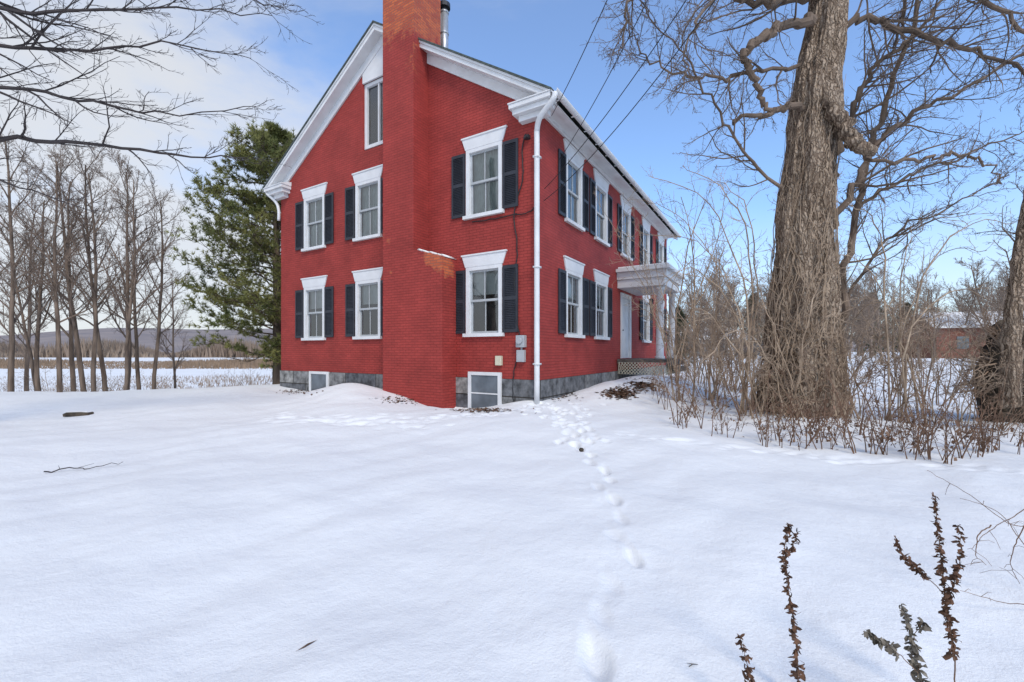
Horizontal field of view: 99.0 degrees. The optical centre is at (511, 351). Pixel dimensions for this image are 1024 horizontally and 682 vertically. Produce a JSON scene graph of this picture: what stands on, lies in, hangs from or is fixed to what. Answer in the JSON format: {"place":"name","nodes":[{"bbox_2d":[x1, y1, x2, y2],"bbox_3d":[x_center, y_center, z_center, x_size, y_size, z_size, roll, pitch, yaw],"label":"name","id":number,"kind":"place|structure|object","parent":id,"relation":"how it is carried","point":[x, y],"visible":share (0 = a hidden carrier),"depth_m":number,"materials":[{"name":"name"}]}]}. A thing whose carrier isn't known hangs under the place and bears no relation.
{"place":"outdoors","nodes":[
{"label":"outdoors","id":0,"kind":"place"},
{"bbox_2d":[0,328,898,352],"bbox_3d":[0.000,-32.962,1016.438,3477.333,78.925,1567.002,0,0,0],"label":"hills","id":1,"kind":"structure","parent":0,"point":[110,334],"depth_m":886.76,"materials":[{"name":"plant"},{"name":"earth"}]},
{"bbox_2d":[0,352,1023,681],"bbox_3d":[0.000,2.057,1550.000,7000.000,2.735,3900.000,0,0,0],"label":"ground","id":2,"kind":"structure","parent":0,"point":[266,532],"depth_m":3.43,"materials":[{"name":"snow"}]},
{"bbox_2d":[0,180,82,390],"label":"bare tree","id":3,"kind":"object","parent":2,"relation":"on","point":[35,369],"visible":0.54,"depth_m":17.66,"materials":[{"name":"brown plant"}]},
{"bbox_2d":[0,129,83,391],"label":"bare tree","id":4,"kind":"object","parent":2,"relation":"on","point":[11,361],"visible":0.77,"depth_m":16.49,"materials":[{"name":"brown plant"}]},
{"bbox_2d":[0,185,84,390],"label":"bare tree","id":5,"kind":"object","parent":2,"relation":"on","point":[27,363],"visible":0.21,"depth_m":22.09,"materials":[{"name":"brown plant"}]},
{"bbox_2d":[14,353,78,391],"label":"bare shrub","id":6,"kind":"object","parent":2,"relation":"on","point":[43,379],"visible":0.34,"depth_m":22.41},
{"bbox_2d":[0,139,110,391],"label":"bare tree","id":7,"kind":"object","parent":2,"relation":"on","point":[82,382],"visible":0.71,"depth_m":16.75,"materials":[{"name":"brown plant"}]},
{"bbox_2d":[0,152,116,391],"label":"bare tree","id":8,"kind":"object","parent":2,"relation":"on","point":[70,335],"visible":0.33,"depth_m":18.63,"materials":[{"name":"brown plant"}]},
{"bbox_2d":[0,132,123,391],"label":"bare tree","id":9,"kind":"object","parent":2,"relation":"on","point":[58,339],"visible":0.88,"depth_m":16.44,"materials":[{"name":"brown plant"}]},
{"bbox_2d":[63,411,93,416],"bbox_3d":[-9.803,1.402,9.890,0.527,0.113,0.170,0,0,-6],"label":"wood block","id":10,"kind":"object","parent":2,"relation":"on","point":[74,413],"depth_m":9.81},
{"bbox_2d":[43,143,129,391],"bbox_3d":[-16.302,-3.214,17.147,2.186,9.993,3.158,0,0,20],"label":"bare tree","id":11,"kind":"object","parent":2,"relation":"on","point":[94,306],"visible":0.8,"depth_m":16.93,"materials":[{"name":"brown plant"}]},
{"bbox_2d":[33,132,139,390],"bbox_3d":[-17.062,-3.421,17.637,2.215,10.839,3.472,0,0,24],"label":"bare tree","id":12,"kind":"object","parent":2,"relation":"on","point":[102,368],"visible":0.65,"depth_m":17.68,"materials":[{"name":"brown plant"}]},
{"bbox_2d":[77,186,177,389],"bbox_3d":[-17.337,-2.590,19.688,3.202,10.324,3.433,0,0,17],"label":"bare tree","id":13,"kind":"object","parent":2,"relation":"on","point":[137,367],"visible":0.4,"depth_m":19.55,"materials":[{"name":"brown plant"}]},
{"bbox_2d":[0,335,265,357],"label":"brush","id":14,"kind":"object","parent":2,"relation":"on","point":[113,349],"visible":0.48,"depth_m":255.55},
{"bbox_2d":[79,143,186,389],"bbox_3d":[-14.595,-3.200,16.883,4.013,9.902,3.130,0,0,29],"label":"bare tree","id":15,"kind":"object","parent":2,"relation":"on","point":[128,292],"visible":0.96,"depth_m":16.51,"materials":[{"name":"brown plant"}]},
{"bbox_2d":[0,374,271,391],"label":"marsh grass","id":16,"kind":"structure","parent":2,"relation":"on","point":[201,383],"depth_m":48.02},
{"bbox_2d":[0,356,272,368],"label":"reeds","id":17,"kind":"object","parent":2,"relation":"on","point":[226,363],"visible":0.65,"depth_m":100.37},
{"bbox_2d":[119,171,195,388],"bbox_3d":[-14.130,-2.694,17.714,1.899,9.132,2.912,0,0,21],"label":"bare tree","id":18,"kind":"object","parent":2,"relation":"on","point":[159,333],"visible":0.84,"depth_m":17.59,"materials":[{"name":"brown plant"}]},
{"bbox_2d":[0,0,322,215],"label":"overhanging tree","id":19,"kind":"object","parent":2,"relation":"on","point":[14,11],"visible":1,"depth_m":6.56,"materials":[{"name":"grey plant"}]},
{"bbox_2d":[140,264,197,387],"bbox_3d":[-18.958,-0.770,24.521,2.685,8.756,2.685,0,0,27],"label":"bare tree","id":20,"kind":"object","parent":2,"relation":"on","point":[172,345],"visible":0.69,"depth_m":24.68,"materials":[{"name":"brown plant"}]},
{"bbox_2d":[163,117,295,383],"bbox_3d":[-10.141,-3.887,18.769,7.696,12.516,7.773,0,0,37],"label":"pine tree","id":21,"kind":"object","parent":2,"relation":"on","point":[261,207],"visible":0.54,"depth_m":17.76,"materials":[{"name":"green plant"}]},
{"bbox_2d":[262,0,686,407],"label":"brick house","id":22,"kind":"structure","parent":2,"relation":"on","point":[437,250],"depth_m":11.63,"materials":[{"name":"brick"}]},
{"bbox_2d":[300,275,327,340],"bbox_3d":[-6.443,-1.405,14.337,1.360,2.070,0.245,0,0,31],"label":"window","id":23,"kind":"structure","parent":22,"relation":"in","point":[315,285],"depth_m":14.42,"materials":[{"name":"white paint"}]},
{"bbox_2d":[300,182,327,251],"bbox_3d":[-6.439,-4.365,14.344,1.360,2.070,0.260,0,0,31],"label":"window","id":24,"kind":"structure","parent":22,"relation":"in","point":[314,195],"depth_m":14.43,"materials":[{"name":"white paint"}]},
{"bbox_2d":[309,371,328,390],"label":"cellar window","id":25,"kind":"structure","parent":22,"relation":"in","point":[317,379],"depth_m":14.11,"materials":[{"name":"glass"}]},
{"bbox_2d":[352,267,382,338],"bbox_3d":[-4.246,-1.405,13.003,1.360,2.070,0.245,0,0,31],"label":"window","id":26,"kind":"structure","parent":22,"relation":"in","point":[367,281],"depth_m":13.08,"materials":[{"name":"white paint"}]},
{"bbox_2d":[352,164,382,241],"bbox_3d":[-4.243,-4.365,13.010,1.360,2.070,0.260,0,0,31],"label":"window","id":27,"kind":"structure","parent":22,"relation":"in","point":[367,220],"depth_m":13.10,"materials":[{"name":"white paint"}]},
{"bbox_2d":[365,77,382,149],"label":"window","id":28,"kind":"structure","parent":22,"relation":"in","point":[373,90],"depth_m":13.02,"materials":[{"name":"white paint"}]},
{"bbox_2d":[461,249,506,336],"bbox_3d":[-0.674,-1.405,10.832,1.360,2.070,0.245,0,0,31],"label":"window","id":29,"kind":"structure","parent":22,"relation":"in","point":[483,270],"depth_m":10.86,"materials":[{"name":"white paint"}]},
{"bbox_2d":[461,125,506,220],"bbox_3d":[-0.670,-4.365,10.839,1.360,2.070,0.260,0,0,31],"label":"window","id":30,"kind":"structure","parent":22,"relation":"in","point":[483,150],"depth_m":10.88,"materials":[{"name":"white paint"}]},
{"bbox_2d":[468,372,501,407],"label":"cellar window","id":31,"kind":"structure","parent":22,"relation":"in","point":[484,388],"depth_m":10.73,"materials":[{"name":"glass"}]},
{"bbox_2d":[563,255,584,337],"bbox_3d":[1.618,-1.405,11.684,0.245,2.070,1.360,0,0,31],"label":"window","id":32,"kind":"structure","parent":22,"relation":"in","point":[574,268],"depth_m":11.83,"materials":[{"name":"white paint"}]},
{"bbox_2d":[563,138,584,231],"bbox_3d":[1.612,-4.365,11.688,0.260,2.070,1.360,0,0,31],"label":"window","id":33,"kind":"structure","parent":22,"relation":"in","point":[574,202],"depth_m":11.87,"materials":[{"name":"white paint"}]},
{"bbox_2d":[551,0,606,115],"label":"overhead wire","id":34,"kind":"object","parent":22,"relation":"attached to","point":[581,56],"visible":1,"depth_m":7.52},
{"bbox_2d":[593,269,609,339],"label":"window","id":35,"kind":"structure","parent":22,"relation":"in","point":[601,279],"depth_m":13.71,"materials":[{"name":"white paint"}]},
{"bbox_2d":[593,168,609,246],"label":"window","id":36,"kind":"structure","parent":22,"relation":"in","point":[602,185],"depth_m":13.71,"materials":[{"name":"white paint"}]},
{"bbox_2d":[559,0,647,159],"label":"overhead wire","id":37,"kind":"object","parent":22,"relation":"attached to","point":[609,74],"visible":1,"depth_m":7.83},
{"bbox_2d":[544,0,685,188],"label":"overhead wire","id":38,"kind":"object","parent":22,"relation":"attached to","point":[624,89],"visible":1,"depth_m":7.33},
{"bbox_2d":[620,292,630,357],"bbox_3d":[4.039,-0.910,15.654,0.150,2.280,1.200,0,0,31],"label":"door","id":39,"kind":"structure","parent":22,"relation":"in","point":[625,314],"depth_m":15.70,"materials":[{"name":"white paint"}]},
{"bbox_2d":[620,195,632,260],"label":"window","id":40,"kind":"structure","parent":22,"relation":"in","point":[626,228],"depth_m":15.96,"materials":[{"name":"white paint"}]},
{"bbox_2d":[544,0,714,200],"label":"overhead wire","id":41,"kind":"object","parent":22,"relation":"attached to","point":[642,96],"visible":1,"depth_m":6.90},
{"bbox_2d":[641,216,650,263],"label":"window","id":42,"kind":"structure","parent":22,"relation":"in","point":[646,225],"depth_m":18.37,"materials":[{"name":"white paint"}]},
{"bbox_2d":[642,295,651,342],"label":"window","id":43,"kind":"structure","parent":22,"relation":"in","point":[647,339],"depth_m":18.39,"materials":[{"name":"white paint"}]},
{"bbox_2d":[657,232,664,262],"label":"window","id":44,"kind":"structure","parent":22,"relation":"in","point":[660,238],"depth_m":20.52,"materials":[{"name":"white paint"}]},
{"bbox_2d":[276,377,1015,451],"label":"leaf litter","id":45,"kind":"object","parent":2,"relation":"on","point":[621,391],"visible":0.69,"depth_m":10.71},
{"bbox_2d":[593,165,745,403],"bbox_3d":[3.793,-1.575,10.871,3.676,5.748,2.563,1,3,3],"label":"bare shrub","id":46,"kind":"object","parent":2,"relation":"on","point":[680,292],"visible":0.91,"depth_m":10.61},
{"bbox_2d":[658,354,692,424],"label":"dead stalk","id":47,"kind":"object","parent":2,"relation":"on","point":[682,395],"visible":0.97,"depth_m":8.07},
{"bbox_2d":[667,307,696,368],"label":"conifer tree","id":48,"kind":"object","parent":2,"relation":"on","point":[679,320],"visible":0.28,"depth_m":25.80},
{"bbox_2d":[625,257,750,407],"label":"bare shrub","id":49,"kind":"object","parent":2,"relation":"on","point":[697,339],"visible":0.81,"depth_m":10.34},
{"bbox_2d":[667,269,718,369],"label":"bare tree","id":50,"kind":"object","parent":2,"relation":"on","point":[692,298],"visible":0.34,"depth_m":25.41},
{"bbox_2d":[684,387,715,428],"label":"dead stalk","id":51,"kind":"object","parent":2,"relation":"on","point":[695,408],"visible":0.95,"depth_m":7.78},
{"bbox_2d":[628,154,775,415],"bbox_3d":[3.933,-1.356,9.080,2.818,5.576,1.902,0,0,38],"label":"arching shrub","id":52,"kind":"object","parent":2,"relation":"on","point":[744,406],"visible":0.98,"depth_m":9.01,"materials":[{"name":"plant"}]},
{"bbox_2d":[631,226,772,399],"bbox_3d":[5.280,-0.937,10.809,2.945,4.523,3.657,0,0,-26],"label":"bare shrub","id":53,"kind":"object","parent":2,"relation":"on","point":[714,330],"visible":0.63,"depth_m":10.88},
{"bbox_2d":[685,259,726,356],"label":"bare tree","id":54,"kind":"object","parent":2,"relation":"on","point":[706,300],"visible":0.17,"depth_m":45.66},
{"bbox_2d":[640,348,773,419],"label":"bare shrub","id":55,"kind":"object","parent":2,"relation":"on","point":[727,396],"visible":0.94,"depth_m":8.82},
{"bbox_2d":[676,272,749,383],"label":"bare shrub","id":56,"kind":"object","parent":2,"relation":"on","point":[699,372],"visible":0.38,"depth_m":14.78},
{"bbox_2d":[695,273,730,341],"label":"bare tree","id":57,"kind":"object","parent":2,"relation":"on","point":[710,287],"visible":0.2,"depth_m":31.84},
{"bbox_2d":[673,302,764,389],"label":"bare shrub","id":58,"kind":"object","parent":2,"relation":"on","point":[732,346],"visible":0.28,"depth_m":14.70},
{"bbox_2d":[684,243,756,363],"bbox_3d":[12.140,-2.555,25.442,4.277,7.490,2.339,0,0,23],"label":"bare tree","id":59,"kind":"object","parent":2,"relation":"on","point":[719,281],"visible":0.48,"depth_m":25.29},
{"bbox_2d":[678,284,764,385],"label":"bare shrub","id":60,"kind":"object","parent":2,"relation":"on","point":[718,338],"visible":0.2,"depth_m":16.35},
{"bbox_2d":[682,272,767,392],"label":"bare shrub","id":61,"kind":"object","parent":2,"relation":"on","point":[737,374],"visible":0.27,"depth_m":13.65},
{"bbox_2d":[716,357,747,420],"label":"dead stalk","id":62,"kind":"object","parent":2,"relation":"on","point":[730,393],"visible":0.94,"depth_m":8.61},
{"bbox_2d":[719,282,760,362],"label":"bare tree","id":63,"kind":"object","parent":2,"relation":"on","point":[737,314],"visible":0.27,"depth_m":31.99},
{"bbox_2d":[735,633,754,681],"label":"dried weed","id":64,"kind":"object","parent":2,"relation":"on","point":[748,670],"visible":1,"depth_m":1.75,"materials":[{"name":"brown plant"}]},
{"bbox_2d":[687,257,824,410],"bbox_3d":[5.345,-0.430,10.129,2.424,3.682,3.020,0,0,19],"label":"bare shrub","id":65,"kind":"object","parent":2,"relation":"on","point":[761,304],"visible":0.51,"depth_m":9.62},
{"bbox_2d":[740,370,778,446],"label":"dead stalk","id":66,"kind":"object","parent":2,"relation":"on","point":[767,417],"visible":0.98,"depth_m":6.52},
{"bbox_2d":[703,323,863,418],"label":"bare shrub","id":67,"kind":"object","parent":2,"relation":"on","point":[754,374],"visible":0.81,"depth_m":8.54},
{"bbox_2d":[692,244,882,420],"bbox_3d":[5.492,-0.297,8.398,4.931,3.463,1.774,0,0,-12],"label":"arching shrub","id":68,"kind":"object","parent":2,"relation":"on","point":[800,361],"visible":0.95,"depth_m":8.29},
{"bbox_2d":[777,523,805,681],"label":"dried weed","id":69,"kind":"object","parent":2,"relation":"on","point":[797,674],"visible":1,"depth_m":1.84,"materials":[{"name":"brown plant"}]},
{"bbox_2d":[584,0,1023,419],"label":"old tree","id":70,"kind":"object","parent":2,"relation":"on","point":[820,128],"visible":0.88,"depth_m":9.01,"materials":[{"name":"brown plant"}]},
{"bbox_2d":[794,415,829,449],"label":"dead stalk","id":71,"kind":"object","parent":2,"relation":"on","point":[813,432],"visible":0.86,"depth_m":6.44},
{"bbox_2d":[801,399,840,448],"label":"dead stalk","id":72,"kind":"object","parent":2,"relation":"on","point":[813,425],"visible":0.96,"depth_m":6.45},
{"bbox_2d":[734,336,908,420],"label":"bare shrub","id":73,"kind":"object","parent":2,"relation":"on","point":[848,375],"visible":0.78,"depth_m":8.26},
{"bbox_2d":[755,246,909,415],"bbox_3d":[7.259,-0.466,9.754,3.144,3.916,2.602,0,0,24],"label":"bare shrub","id":74,"kind":"object","parent":2,"relation":"on","point":[860,405],"visible":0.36,"depth_m":9.66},
{"bbox_2d":[808,366,860,453],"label":"dead stalk","id":75,"kind":"object","parent":2,"relation":"on","point":[827,421],"visible":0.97,"depth_m":6.28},
{"bbox_2d":[845,388,878,441],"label":"dead stalk","id":76,"kind":"object","parent":2,"relation":"on","point":[867,423],"visible":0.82,"depth_m":6.97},
{"bbox_2d":[845,279,879,354],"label":"bare tree","id":77,"kind":"object","parent":2,"relation":"on","point":[852,311],"visible":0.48,"depth_m":46.16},
{"bbox_2d":[849,417,883,453],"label":"dead stalk","id":78,"kind":"object","parent":2,"relation":"on","point":[869,445],"visible":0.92,"depth_m":6.30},
{"bbox_2d":[851,267,890,355],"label":"bare tree","id":79,"kind":"object","parent":2,"relation":"on","point":[863,302],"visible":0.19,"depth_m":69.40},
{"bbox_2d":[849,363,895,435],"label":"dead stalk","id":80,"kind":"object","parent":2,"relation":"on","point":[877,402],"visible":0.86,"depth_m":7.34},
{"bbox_2d":[853,295,897,352],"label":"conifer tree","id":81,"kind":"object","parent":2,"relation":"on","point":[868,345],"visible":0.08,"depth_m":79.09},
{"bbox_2d":[859,411,897,454],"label":"dead stalk","id":82,"kind":"object","parent":2,"relation":"on","point":[881,440],"visible":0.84,"depth_m":6.23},
{"bbox_2d":[847,259,910,357],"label":"bare tree","id":83,"kind":"object","parent":2,"relation":"on","point":[860,317],"visible":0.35,"depth_m":47.86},
{"bbox_2d":[862,365,896,426],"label":"dead stalk","id":84,"kind":"object","parent":2,"relation":"on","point":[892,401],"visible":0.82,"depth_m":8.10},
{"bbox_2d":[849,269,915,363],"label":"bare tree","id":85,"kind":"object","parent":2,"relation":"on","point":[871,283],"visible":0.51,"depth_m":31.30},
{"bbox_2d":[855,407,911,453],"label":"dead stalk","id":86,"kind":"object","parent":2,"relation":"on","point":[888,434],"visible":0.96,"depth_m":6.17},
{"bbox_2d":[846,291,920,383],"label":"bare shrub","id":87,"kind":"object","parent":2,"relation":"on","point":[881,336],"visible":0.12,"depth_m":12.87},
{"bbox_2d":[873,279,909,355],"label":"bare tree","id":88,"kind":"object","parent":2,"relation":"on","point":[897,299],"visible":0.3,"depth_m":50.58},
{"bbox_2d":[832,295,951,422],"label":"bare shrub","id":89,"kind":"object","parent":2,"relation":"on","point":[913,362],"visible":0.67,"depth_m":8.82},
{"bbox_2d":[862,603,931,681],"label":"dried weed","id":90,"kind":"object","parent":2,"relation":"on","point":[913,648],"visible":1,"depth_m":1.69,"materials":[{"name":"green plant"}]},
{"bbox_2d":[846,300,954,391],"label":"bare shrub","id":91,"kind":"object","parent":2,"relation":"on","point":[897,350],"visible":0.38,"depth_m":15.49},
{"bbox_2d":[887,423,937,459],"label":"dead stalk","id":92,"kind":"object","parent":2,"relation":"on","point":[913,443],"visible":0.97,"depth_m":5.97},
{"bbox_2d":[882,264,947,368],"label":"bare tree","id":93,"kind":"object","parent":2,"relation":"on","point":[917,283],"visible":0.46,"depth_m":27.36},
{"bbox_2d":[846,243,988,419],"bbox_3d":[8.967,-0.454,9.711,3.311,4.115,2.725,0,0,-17],"label":"bare shrub","id":94,"kind":"object","parent":2,"relation":"on","point":[932,350],"visible":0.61,"depth_m":9.85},
{"bbox_2d":[902,387,948,454],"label":"dead stalk","id":95,"kind":"object","parent":2,"relation":"on","point":[914,448],"visible":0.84,"depth_m":6.11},
{"bbox_2d":[840,184,1017,426],"bbox_3d":[8.687,-0.923,8.832,4.402,4.966,2.333,0,0,0],"label":"arching shrub","id":96,"kind":"object","parent":2,"relation":"on","point":[903,373],"visible":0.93,"depth_m":8.77,"materials":[{"name":"plant"}]},
{"bbox_2d":[893,492,967,681],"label":"dried weed","id":97,"kind":"object","parent":2,"relation":"on","point":[947,597],"visible":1,"depth_m":1.79,"materials":[{"name":"brown plant"}]},
{"bbox_2d":[915,280,953,362],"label":"bare tree","id":98,"kind":"object","parent":2,"relation":"on","point":[944,309],"visible":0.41,"depth_m":33.42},
{"bbox_2d":[915,370,959,459],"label":"dead stalk","id":99,"kind":"object","parent":2,"relation":"on","point":[928,440],"visible":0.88,"depth_m":6.03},
{"bbox_2d":[882,299,1001,406],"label":"bare shrub","id":100,"kind":"object","parent":2,"relation":"on","point":[911,386],"visible":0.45,"depth_m":11.85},
{"bbox_2d":[875,319,1023,426],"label":"bare shrub","id":101,"kind":"object","parent":2,"relation":"on","point":[960,380],"visible":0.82,"depth_m":8.54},
{"bbox_2d":[897,311,1002,357],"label":"house","id":102,"kind":"structure","parent":2,"relation":"on","point":[959,333],"depth_m":46.01,"materials":[{"name":"red"}]},
{"bbox_2d":[930,380,985,464],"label":"dead stalk","id":103,"kind":"object","parent":2,"relation":"on","point":[945,438],"visible":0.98,"depth_m":5.72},
{"bbox_2d":[936,409,994,458],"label":"dead stalk","id":104,"kind":"object","parent":2,"relation":"on","point":[958,430],"visible":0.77,"depth_m":6.03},
{"bbox_2d":[949,276,996,344],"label":"bare tree","id":105,"kind":"object","parent":2,"relation":"on","point":[968,314],"visible":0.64,"depth_m":45.19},
{"bbox_2d":[944,256,1002,339],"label":"bare tree","id":106,"kind":"object","parent":2,"relation":"on","point":[972,268],"visible":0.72,"depth_m":44.42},
{"bbox_2d":[927,470,1023,604],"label":"arching cane","id":107,"kind":"object","parent":2,"relation":"on","point":[1018,536],"visible":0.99,"depth_m":2.60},
{"bbox_2d":[930,305,1023,422],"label":"root plate","id":108,"kind":"object","parent":2,"relation":"on","point":[996,327],"visible":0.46,"depth_m":9.28,"materials":[{"name":"brown wood"}]},
{"bbox_2d":[963,422,1001,456],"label":"dead stalk","id":109,"kind":"object","parent":2,"relation":"on","point":[984,445],"visible":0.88,"depth_m":6.05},
{"bbox_2d":[946,330,1023,431],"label":"bare shrub","id":110,"kind":"object","parent":2,"relation":"on","point":[1013,398],"visible":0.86,"depth_m":7.96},
{"bbox_2d":[970,288,1005,345],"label":"bare tree","id":111,"kind":"object","parent":2,"relation":"on","point":[999,312],"visible":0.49,"depth_m":30.83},
{"bbox_2d":[954,166,1023,408],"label":"leaning tree","id":112,"kind":"object","parent":2,"relation":"on","point":[1013,321],"visible":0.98,"depth_m":8.04,"materials":[{"name":"brown plant"}]},
{"bbox_2d":[970,266,1009,310],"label":"bare tree","id":113,"kind":"object","parent":2,"relation":"on","point":[1005,276],"visible":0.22,"depth_m":51.92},
{"bbox_2d":[982,279,1007,319],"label":"bare tree","id":114,"kind":"object","parent":2,"relation":"on","point":[1000,286],"visible":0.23,"depth_m":46.58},
{"bbox_2d":[978,390,1017,452],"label":"dead stalk","id":115,"kind":"object","parent":2,"relation":"on","point":[1010,429],"visible":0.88,"depth_m":6.41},
{"bbox_2d":[0,0,1023,335],"label":"sky","id":116,"kind":"structure","parent":0,"point":[541,41],"materials":[{"name":"blue"}]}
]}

